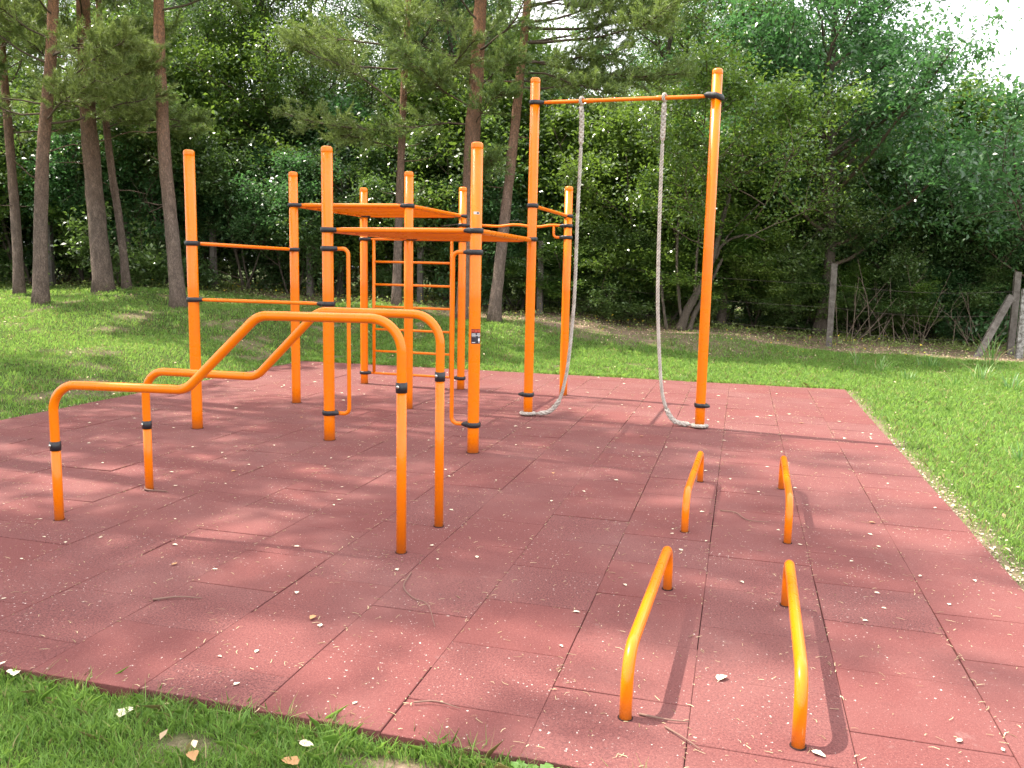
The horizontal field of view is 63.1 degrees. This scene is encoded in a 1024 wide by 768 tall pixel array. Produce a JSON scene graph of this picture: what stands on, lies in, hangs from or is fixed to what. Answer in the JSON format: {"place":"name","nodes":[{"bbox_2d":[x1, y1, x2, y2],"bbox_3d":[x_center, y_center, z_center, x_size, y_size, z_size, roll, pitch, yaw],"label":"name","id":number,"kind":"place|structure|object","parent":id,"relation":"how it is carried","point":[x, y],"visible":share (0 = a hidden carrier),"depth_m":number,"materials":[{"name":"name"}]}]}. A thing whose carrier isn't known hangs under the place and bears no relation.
{"place":"outdoors","nodes":[
{"label":"outdoors","id":0,"kind":"place"},
{"bbox_2d":[3,392,957,767],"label":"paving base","id":1,"kind":"object","parent":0,"point":[441,756],"visible":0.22,"depth_m":3.24,"materials":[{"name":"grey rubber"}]},
{"bbox_2d":[0,361,1023,767],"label":"rubber paving","id":2,"kind":"structure","parent":0,"point":[406,649],"depth_m":4.46,"materials":[{"name":"red rubber"}]},
{"bbox_2d":[48,311,407,553],"bbox_3d":[-1.732,0.257,4.923,2.340,1.403,0.074,3,8,12],"label":"stepped bar","id":3,"kind":"object","parent":2,"relation":"on","point":[227,347],"visible":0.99,"depth_m":4.75,"materials":[{"name":"orange paint"}]},
{"bbox_2d":[141,307,444,527],"bbox_3d":[-1.524,0.176,5.546,2.329,1.403,0.074,4,8,18],"label":"stepped bar","id":4,"kind":"object","parent":2,"relation":"on","point":[290,341],"visible":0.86,"depth_m":5.27,"materials":[{"name":"orange paint"}]},
{"bbox_2d":[183,68,724,453],"bbox_3d":[-0.299,-1.435,9.081,4.944,3.705,3.834,3,8,15],"label":"calisthenics rig","id":5,"kind":"object","parent":2,"relation":"on","point":[475,234],"visible":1,"depth_m":8.63,"materials":[{"name":"orange paint"}]},
{"bbox_2d":[519,96,584,415],"bbox_3d":[0.431,-1.342,9.098,0.640,3.450,0.190,3,8,15],"label":"climbing rope","id":6,"kind":"object","parent":5,"relation":"hanging from","point":[581,142],"visible":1,"depth_m":9.00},
{"bbox_2d":[656,92,708,427],"bbox_3d":[1.804,-1.255,8.662,0.643,3.450,0.190,3,8,15],"label":"climbing rope","id":7,"kind":"object","parent":5,"relation":"hanging from","point":[662,139],"visible":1,"depth_m":8.75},
{"bbox_2d":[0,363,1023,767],"bbox_3d":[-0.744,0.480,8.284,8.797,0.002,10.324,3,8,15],"label":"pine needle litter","id":8,"kind":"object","parent":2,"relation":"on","point":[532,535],"visible":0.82,"depth_m":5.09,"materials":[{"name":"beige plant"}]},
{"bbox_2d":[617,546,672,721],"bbox_3d":[0.612,1.031,3.666,0.058,0.307,1.386,4,8,17],"label":"push up bar","id":9,"kind":"object","parent":2,"relation":"on","point":[664,567],"visible":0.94,"depth_m":3.21,"materials":[{"name":"orange paint"}]},
{"bbox_2d":[680,451,703,532],"bbox_3d":[1.287,0.738,5.896,0.057,0.310,1.412,3,8,16],"label":"push up bar","id":10,"kind":"object","parent":2,"relation":"on","point":[697,469],"visible":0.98,"depth_m":5.38,"materials":[{"name":"orange paint"}]},
{"bbox_2d":[777,456,792,543],"bbox_3d":[1.873,0.766,5.717,0.057,0.326,1.410,3,8,16],"label":"push up bar","id":11,"kind":"object","parent":2,"relation":"on","point":[784,481],"visible":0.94,"depth_m":5.15,"materials":[{"name":"orange paint"}]},
{"bbox_2d":[779,560,807,750],"bbox_3d":[1.176,1.063,3.495,0.057,0.312,1.359,3,8,16],"label":"push up bar","id":12,"kind":"object","parent":2,"relation":"on","point":[790,597],"visible":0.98,"depth_m":2.98,"materials":[{"name":"orange paint"}]},
{"bbox_2d":[0,267,1023,767],"bbox_3d":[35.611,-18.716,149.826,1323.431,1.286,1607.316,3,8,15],"label":"ground","id":13,"kind":"structure","parent":0,"point":[378,761],"depth_m":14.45,"materials":[{"name":"green plant"}]},
{"bbox_2d":[0,165,73,279],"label":"bush","id":14,"kind":"object","parent":13,"relation":"on","point":[28,262],"visible":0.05,"depth_m":21.62,"materials":[{"name":"green plant"}]},
{"bbox_2d":[4,2,72,260],"bbox_3d":[-14.764,-7.716,22.836,7.084,9.817,6.044,1,8,-4],"label":"broadleaf tree","id":15,"kind":"object","parent":13,"relation":"on","point":[18,68],"visible":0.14,"depth_m":22.75,"materials":[{"name":"green plant"}]},
{"bbox_2d":[0,82,89,285],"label":"bush","id":16,"kind":"object","parent":13,"relation":"on","point":[16,125],"visible":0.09,"depth_m":20.09,"materials":[{"name":"green plant"}]},
{"bbox_2d":[0,0,101,294],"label":"pine tree","id":17,"kind":"object","parent":13,"relation":"on","point":[18,282],"visible":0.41,"depth_m":17.14,"materials":[{"name":"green plant"}]},
{"bbox_2d":[1,223,115,281],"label":"bush","id":18,"kind":"object","parent":13,"relation":"on","point":[67,269],"visible":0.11,"depth_m":22.80,"materials":[{"name":"green plant"}]},
{"bbox_2d":[0,80,135,284],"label":"bush","id":19,"kind":"object","parent":13,"relation":"on","point":[22,176],"visible":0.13,"depth_m":19.92,"materials":[{"name":"green plant"}]},
{"bbox_2d":[0,0,181,304],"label":"pine tree","id":20,"kind":"object","parent":13,"relation":"on","point":[110,41],"visible":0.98,"depth_m":15.47,"materials":[{"name":"green plant"}]},
{"bbox_2d":[2,54,183,281],"bbox_3d":[-10.899,-5.735,23.091,6.820,6.330,9.120,-4,9,-35],"label":"bush","id":21,"kind":"object","parent":13,"relation":"on","point":[59,152],"visible":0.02,"depth_m":21.90,"materials":[{"name":"green plant"}]},
{"bbox_2d":[2,112,200,287],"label":"bush","id":22,"kind":"object","parent":13,"relation":"on","point":[55,171],"visible":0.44,"depth_m":19.40,"materials":[{"name":"green plant"}]},
{"bbox_2d":[0,0,215,293],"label":"pine tree","id":23,"kind":"object","parent":13,"relation":"on","point":[101,270],"visible":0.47,"depth_m":17.24,"materials":[{"name":"green plant"}]},
{"bbox_2d":[9,0,214,289],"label":"pine tree","id":24,"kind":"object","parent":13,"relation":"on","point":[121,238],"visible":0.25,"depth_m":17.74,"materials":[{"name":"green plant"}]},
{"bbox_2d":[24,208,217,279],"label":"bush","id":25,"kind":"object","parent":13,"relation":"on","point":[81,258],"visible":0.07,"depth_m":21.05,"materials":[{"name":"green plant"}]},
{"bbox_2d":[0,64,272,287],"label":"bush","id":26,"kind":"object","parent":13,"relation":"on","point":[142,259],"visible":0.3,"depth_m":19.22,"materials":[{"name":"green plant"}]},
{"bbox_2d":[40,0,273,279],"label":"broadleaf tree","id":27,"kind":"object","parent":13,"relation":"on","point":[237,65],"visible":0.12,"depth_m":21.16,"materials":[{"name":"green plant"}]},
{"bbox_2d":[86,0,279,308],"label":"pine tree","id":28,"kind":"object","parent":13,"relation":"on","point":[177,294],"visible":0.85,"depth_m":16.11,"materials":[{"name":"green plant"}]},
{"bbox_2d":[58,0,326,281],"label":"broadleaf tree","id":29,"kind":"object","parent":13,"relation":"on","point":[214,12],"visible":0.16,"depth_m":21.98,"materials":[{"name":"green plant"}]},
{"bbox_2d":[126,165,258,288],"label":"bush","id":30,"kind":"object","parent":13,"relation":"on","point":[200,209],"visible":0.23,"depth_m":20.75,"materials":[{"name":"green plant"}]},
{"bbox_2d":[163,216,261,284],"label":"bush","id":31,"kind":"object","parent":13,"relation":"on","point":[221,265],"visible":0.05,"depth_m":21.75,"materials":[{"name":"green plant"}]},
{"bbox_2d":[119,0,317,284],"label":"broadleaf tree","id":32,"kind":"object","parent":13,"relation":"on","point":[167,3],"visible":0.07,"depth_m":23.64,"materials":[{"name":"green plant"}]},
{"bbox_2d":[131,71,352,287],"bbox_3d":[-7.025,-5.511,23.377,8.607,5.975,6.437,2,8,5],"label":"bush","id":33,"kind":"object","parent":13,"relation":"on","point":[202,99],"visible":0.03,"depth_m":21.82,"materials":[{"name":"green plant"}]},
{"bbox_2d":[136,126,369,292],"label":"bush","id":34,"kind":"object","parent":13,"relation":"on","point":[216,166],"visible":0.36,"depth_m":20.05,"materials":[{"name":"green plant"}]},
{"bbox_2d":[152,0,398,288],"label":"broadleaf tree","id":35,"kind":"object","parent":13,"relation":"on","point":[267,59],"visible":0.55,"depth_m":21.27,"materials":[{"name":"green plant"}]},
{"bbox_2d":[196,134,378,294],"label":"bush","id":36,"kind":"object","parent":13,"relation":"on","point":[253,219],"visible":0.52,"depth_m":19.58,"materials":[{"name":"green plant"}]},
{"bbox_2d":[218,71,370,290],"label":"bush","id":37,"kind":"object","parent":13,"relation":"on","point":[291,143],"visible":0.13,"depth_m":21.72,"materials":[{"name":"green plant"}]},
{"bbox_2d":[251,0,388,282],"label":"broadleaf tree","id":38,"kind":"object","parent":13,"relation":"on","point":[345,17],"visible":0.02,"depth_m":26.80,"materials":[{"name":"green plant"}]},
{"bbox_2d":[254,235,386,289],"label":"bush","id":39,"kind":"object","parent":13,"relation":"on","point":[275,281],"visible":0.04,"depth_m":21.94,"materials":[{"name":"green plant"}]},
{"bbox_2d":[258,6,393,114],"bbox_3d":[-6.992,-8.933,31.153,7.943,10.862,7.368,7,9,35],"label":"broadleaf tree","id":40,"kind":"object","parent":13,"relation":"on","point":[372,58],"visible":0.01,"depth_m":31.27,"materials":[{"name":"green plant"}]},
{"bbox_2d":[249,137,430,296],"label":"bush","id":41,"kind":"object","parent":13,"relation":"on","point":[374,161],"visible":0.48,"depth_m":19.83,"materials":[{"name":"green plant"}]},
{"bbox_2d":[265,79,428,294],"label":"bush","id":42,"kind":"object","parent":13,"relation":"on","point":[342,102],"visible":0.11,"depth_m":21.16,"materials":[{"name":"green plant"}]},
{"bbox_2d":[259,0,465,286],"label":"broadleaf tree","id":43,"kind":"object","parent":13,"relation":"on","point":[366,90],"visible":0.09,"depth_m":24.68,"materials":[{"name":"green plant"}]},
{"bbox_2d":[245,76,490,293],"bbox_3d":[-2.714,-4.926,21.468,5.928,5.741,6.888,5,9,26],"label":"bush","id":44,"kind":"object","parent":13,"relation":"on","point":[380,247],"visible":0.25,"depth_m":20.32,"materials":[{"name":"green plant"}]},
{"bbox_2d":[269,0,517,305],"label":"pine tree","id":45,"kind":"object","parent":13,"relation":"on","point":[296,38],"visible":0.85,"depth_m":17.47,"materials":[{"name":"green plant"}]},
{"bbox_2d":[262,3,569,294],"bbox_3d":[-1.631,-6.307,23.697,9.728,8.107,8.371,-6,10,-42],"label":"broadleaf tree","id":46,"kind":"object","parent":13,"relation":"on","point":[540,49],"visible":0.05,"depth_m":21.87,"materials":[{"name":"green plant"}]},
{"bbox_2d":[274,0,558,294],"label":"broadleaf tree","id":47,"kind":"object","parent":13,"relation":"on","point":[354,16],"visible":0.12,"depth_m":22.85,"materials":[{"name":"green plant"}]},
{"bbox_2d":[357,241,482,296],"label":"bush","id":48,"kind":"object","parent":13,"relation":"on","point":[430,275],"visible":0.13,"depth_m":21.29,"materials":[{"name":"green plant"}]},
{"bbox_2d":[342,104,547,302],"bbox_3d":[-1.996,-4.481,21.185,7.223,5.014,5.402,8,10,39],"label":"bush","id":49,"kind":"object","parent":13,"relation":"on","point":[418,222],"visible":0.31,"depth_m":19.99,"materials":[{"name":"green plant"}]},
{"bbox_2d":[341,0,556,146],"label":"broadleaf tree","id":50,"kind":"object","parent":13,"relation":"on","point":[450,41],"visible":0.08,"depth_m":23.58,"materials":[{"name":"green plant"}]},
{"bbox_2d":[333,0,589,298],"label":"broadleaf tree","id":51,"kind":"object","parent":13,"relation":"on","point":[379,47],"visible":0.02,"depth_m":25.75,"materials":[{"name":"green plant"}]},
{"bbox_2d":[354,0,593,319],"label":"pine tree","id":52,"kind":"object","parent":13,"relation":"on","point":[509,59],"visible":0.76,"depth_m":16.69,"materials":[{"name":"green plant"}]},
{"bbox_2d":[369,41,592,299],"bbox_3d":[-0.992,-5.625,22.792,7.309,7.079,8.494,0,8,-7],"label":"bush","id":53,"kind":"object","parent":13,"relation":"on","point":[505,105],"visible":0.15,"depth_m":20.90,"materials":[{"name":"green plant"}]},
{"bbox_2d":[415,162,549,305],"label":"bush","id":54,"kind":"object","parent":13,"relation":"on","point":[495,201],"visible":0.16,"depth_m":19.82,"materials":[{"name":"green plant"}]},
{"bbox_2d":[423,235,586,310],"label":"bush","id":55,"kind":"object","parent":13,"relation":"on","point":[523,277],"visible":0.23,"depth_m":20.42,"materials":[{"name":"green plant"}]},
{"bbox_2d":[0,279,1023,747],"bbox_3d":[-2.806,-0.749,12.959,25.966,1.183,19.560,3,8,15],"label":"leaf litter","id":56,"kind":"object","parent":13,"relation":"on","point":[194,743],"visible":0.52,"depth_m":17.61,"materials":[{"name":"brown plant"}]},
{"bbox_2d":[0,272,1023,357],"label":"ground cover","id":57,"kind":"object","parent":13,"relation":"on","point":[555,309],"visible":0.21,"depth_m":19.94,"materials":[{"name":"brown plant"}]},
{"bbox_2d":[30,222,1023,358],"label":"wire fence","id":58,"kind":"object","parent":13,"relation":"on","point":[1013,299],"visible":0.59,"depth_m":18.19,"materials":[{"name":"grey wood"}]},
{"bbox_2d":[422,0,643,132],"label":"broadleaf tree","id":59,"kind":"object","parent":13,"relation":"on","point":[547,33],"visible":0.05,"depth_m":24.02,"materials":[{"name":"green plant"}]},
{"bbox_2d":[43,369,1023,583],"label":"edge debris","id":60,"kind":"object","parent":13,"relation":"on","point":[1017,579],"visible":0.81,"depth_m":5.44,"materials":[{"name":"plant"}]},
{"bbox_2d":[487,175,607,309],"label":"bush","id":61,"kind":"object","parent":13,"relation":"on","point":[546,197],"visible":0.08,"depth_m":20.90,"materials":[{"name":"green plant"}]},
{"bbox_2d":[503,227,604,307],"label":"bush","id":62,"kind":"object","parent":13,"relation":"on","point":[540,238],"visible":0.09,"depth_m":20.24,"materials":[{"name":"green plant"}]},
{"bbox_2d":[482,128,627,306],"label":"bush","id":63,"kind":"object","parent":13,"relation":"on","point":[523,153],"visible":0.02,"depth_m":21.07,"materials":[{"name":"green plant"}]},
{"bbox_2d":[482,236,674,314],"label":"bush","id":64,"kind":"object","parent":13,"relation":"on","point":[556,293],"visible":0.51,"depth_m":19.61,"materials":[{"name":"green plant"}]},
{"bbox_2d":[475,0,704,322],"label":"pine tree","id":65,"kind":"object","parent":13,"relation":"on","point":[642,16],"visible":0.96,"depth_m":15.83,"materials":[{"name":"green plant"}]},
{"bbox_2d":[505,126,680,309],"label":"bush","id":66,"kind":"object","parent":13,"relation":"on","point":[549,177],"visible":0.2,"depth_m":20.49,"materials":[{"name":"green plant"}]},
{"bbox_2d":[515,218,682,321],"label":"bush","id":67,"kind":"object","parent":13,"relation":"on","point":[601,231],"visible":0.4,"depth_m":19.39,"materials":[{"name":"green plant"}]},
{"bbox_2d":[503,2,726,201],"bbox_3d":[4.270,-7.743,23.442,7.705,11.671,8.054,5,9,26],"label":"broadleaf tree","id":68,"kind":"object","parent":13,"relation":"on","point":[669,44],"visible":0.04,"depth_m":22.46,"materials":[{"name":"green plant"}]},
{"bbox_2d":[492,92,768,311],"bbox_3d":[2.738,-4.792,21.296,7.779,6.483,6.694,4,8,17],"label":"bush","id":69,"kind":"object","parent":13,"relation":"on","point":[605,121],"visible":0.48,"depth_m":20.15,"materials":[{"name":"green plant"}]},
{"bbox_2d":[577,260,693,319],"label":"bush","id":70,"kind":"object","parent":13,"relation":"on","point":[629,271],"visible":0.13,"depth_m":20.13,"materials":[{"name":"green plant"}]},
{"bbox_2d":[538,115,782,320],"bbox_3d":[3.785,-4.324,21.069,5.925,5.738,6.885,3,8,14],"label":"bush","id":71,"kind":"object","parent":13,"relation":"on","point":[587,187],"visible":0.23,"depth_m":19.45,"materials":[{"name":"green plant"}]},
{"bbox_2d":[582,239,761,324],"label":"bush","id":72,"kind":"object","parent":13,"relation":"on","point":[681,264],"visible":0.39,"depth_m":19.30,"materials":[{"name":"green plant"}]},
{"bbox_2d":[621,7,727,121],"bbox_3d":[7.052,-8.278,30.297,7.752,11.233,7.416,6,9,31],"label":"broadleaf tree","id":73,"kind":"object","parent":13,"relation":"on","point":[642,50],"visible":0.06,"depth_m":29.46,"materials":[{"name":"green plant"}]},
{"bbox_2d":[600,165,755,321],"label":"bush","id":74,"kind":"object","parent":13,"relation":"on","point":[668,306],"visible":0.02,"depth_m":20.69,"materials":[{"name":"green plant"}]},
{"bbox_2d":[589,0,807,151],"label":"broadleaf tree","id":75,"kind":"object","parent":13,"relation":"on","point":[663,41],"visible":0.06,"depth_m":23.07,"materials":[{"name":"green plant"}]},
{"bbox_2d":[625,210,788,324],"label":"bush","id":76,"kind":"object","parent":13,"relation":"on","point":[740,244],"visible":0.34,"depth_m":19.47,"materials":[{"name":"green plant"}]},
{"bbox_2d":[698,279,772,325],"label":"bush","id":77,"kind":"object","parent":13,"relation":"on","point":[746,319],"visible":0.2,"depth_m":21.13,"materials":[{"name":"green plant"}]},
{"bbox_2d":[644,0,848,316],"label":"broadleaf tree","id":78,"kind":"object","parent":13,"relation":"on","point":[694,28],"visible":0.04,"depth_m":21.00,"materials":[{"name":"green plant"}]},
{"bbox_2d":[603,21,893,331],"bbox_3d":[4.645,-4.037,17.438,5.790,6.115,5.915,3,8,15],"label":"elder tree","id":79,"kind":"object","parent":13,"relation":"on","point":[790,101],"visible":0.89,"depth_m":17.04,"materials":[{"name":"green plant"}]},
{"bbox_2d":[617,0,880,326],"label":"broadleaf tree","id":80,"kind":"object","parent":13,"relation":"on","point":[721,315],"visible":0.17,"depth_m":19.82,"materials":[{"name":"green plant"}]},
{"bbox_2d":[700,218,828,327],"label":"bush","id":81,"kind":"object","parent":13,"relation":"on","point":[772,292],"visible":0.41,"depth_m":19.78,"materials":[{"name":"green plant"}]},
{"bbox_2d":[691,159,838,325],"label":"bush","id":82,"kind":"object","parent":13,"relation":"on","point":[753,191],"visible":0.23,"depth_m":20.12,"materials":[{"name":"green plant"}]},
{"bbox_2d":[720,232,887,327],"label":"bush","id":83,"kind":"object","parent":13,"relation":"on","point":[865,261],"visible":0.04,"depth_m":20.65,"materials":[{"name":"green plant"}]},
{"bbox_2d":[743,273,879,332],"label":"bush","id":84,"kind":"object","parent":13,"relation":"on","point":[799,294],"visible":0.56,"depth_m":20.03,"materials":[{"name":"green plant"}]},
{"bbox_2d":[727,128,905,317],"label":"bush","id":85,"kind":"object","parent":13,"relation":"on","point":[870,171],"depth_m":21.58,"materials":[{"name":"green plant"}]},
{"bbox_2d":[735,164,913,328],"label":"bush","id":86,"kind":"object","parent":13,"relation":"on","point":[793,269],"visible":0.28,"depth_m":19.97,"materials":[{"name":"green plant"}]},
{"bbox_2d":[630,0,1023,334],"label":"leaved tree","id":87,"kind":"object","parent":13,"relation":"on","point":[887,51],"visible":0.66,"depth_m":18.38,"materials":[{"name":"green plant"}]},
{"bbox_2d":[784,188,914,327],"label":"bush","id":88,"kind":"object","parent":13,"relation":"on","point":[869,203],"visible":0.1,"depth_m":20.57,"materials":[{"name":"green plant"}]},
{"bbox_2d":[756,267,957,334],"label":"bush","id":89,"kind":"object","parent":13,"relation":"on","point":[890,308],"visible":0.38,"depth_m":19.97,"materials":[{"name":"green plant"}]},
{"bbox_2d":[800,18,915,181],"bbox_3d":[8.866,-6.862,25.675,6.689,9.861,7.211,0,8,-10],"label":"broadleaf tree","id":90,"kind":"object","parent":13,"relation":"on","point":[839,71],"visible":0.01,"depth_m":24.99,"materials":[{"name":"green plant"}]},
{"bbox_2d":[734,93,1008,257],"bbox_3d":[10.246,-4.718,22.581,7.339,6.811,9.813,8,10,40],"label":"bush","id":91,"kind":"object","parent":13,"relation":"on","point":[886,178],"visible":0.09,"depth_m":21.51,"materials":[{"name":"green plant"}]},
{"bbox_2d":[789,256,953,336],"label":"bush","id":92,"kind":"object","parent":13,"relation":"on","point":[866,284],"visible":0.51,"depth_m":19.98,"materials":[{"name":"green plant"}]},
{"bbox_2d":[813,196,953,332],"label":"bush","id":93,"kind":"object","parent":13,"relation":"on","point":[898,257],"visible":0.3,"depth_m":19.78,"materials":[{"name":"green plant"}]},
{"bbox_2d":[843,185,969,336],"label":"bush","id":94,"kind":"object","parent":13,"relation":"on","point":[900,204],"visible":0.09,"depth_m":20.63,"materials":[{"name":"green plant"}]},
{"bbox_2d":[792,132,1023,342],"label":"leaved tree","id":95,"kind":"object","parent":13,"relation":"on","point":[936,239],"visible":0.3,"depth_m":19.70,"materials":[{"name":"green plant"}]},
{"bbox_2d":[835,262,1016,349],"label":"bare shrub","id":96,"kind":"object","parent":13,"relation":"on","point":[879,318],"visible":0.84,"depth_m":19.10,"materials":[{"name":"brown plant"}]},
{"bbox_2d":[859,59,1023,260],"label":"bush","id":97,"kind":"object","parent":13,"relation":"on","point":[983,117],"visible":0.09,"depth_m":21.21,"materials":[{"name":"green plant"}]},
{"bbox_2d":[885,258,1007,340],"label":"bush","id":98,"kind":"object","parent":13,"relation":"on","point":[951,279],"visible":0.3,"depth_m":19.97,"materials":[{"name":"green plant"}]},
{"bbox_2d":[875,64,1023,343],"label":"leaved tree","id":99,"kind":"object","parent":13,"relation":"on","point":[1015,157],"visible":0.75,"depth_m":17.56,"materials":[{"name":"green plant"}]},
{"bbox_2d":[889,269,1012,338],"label":"bush","id":100,"kind":"object","parent":13,"relation":"on","point":[942,297],"visible":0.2,"depth_m":20.03,"materials":[{"name":"green plant"}]},
{"bbox_2d":[885,171,1023,338],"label":"bush","id":101,"kind":"object","parent":13,"relation":"on","point":[969,241],"visible":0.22,"depth_m":19.74,"materials":[{"name":"green plant"}]},
{"bbox_2d":[927,253,1023,329],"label":"bush","id":102,"kind":"object","parent":13,"relation":"on","point":[976,294],"visible":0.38,"depth_m":19.43,"materials":[{"name":"green plant"}]},
{"bbox_2d":[964,333,1017,364],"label":"grass tuft","id":103,"kind":"object","parent":13,"relation":"on","point":[991,359],"visible":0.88,"depth_m":15.14,"materials":[{"name":"green plant"}]},
{"bbox_2d":[7,0,1023,266],"label":"sky","id":104,"kind":"structure","parent":0,"point":[1016,39],"materials":[{"name":"white"}]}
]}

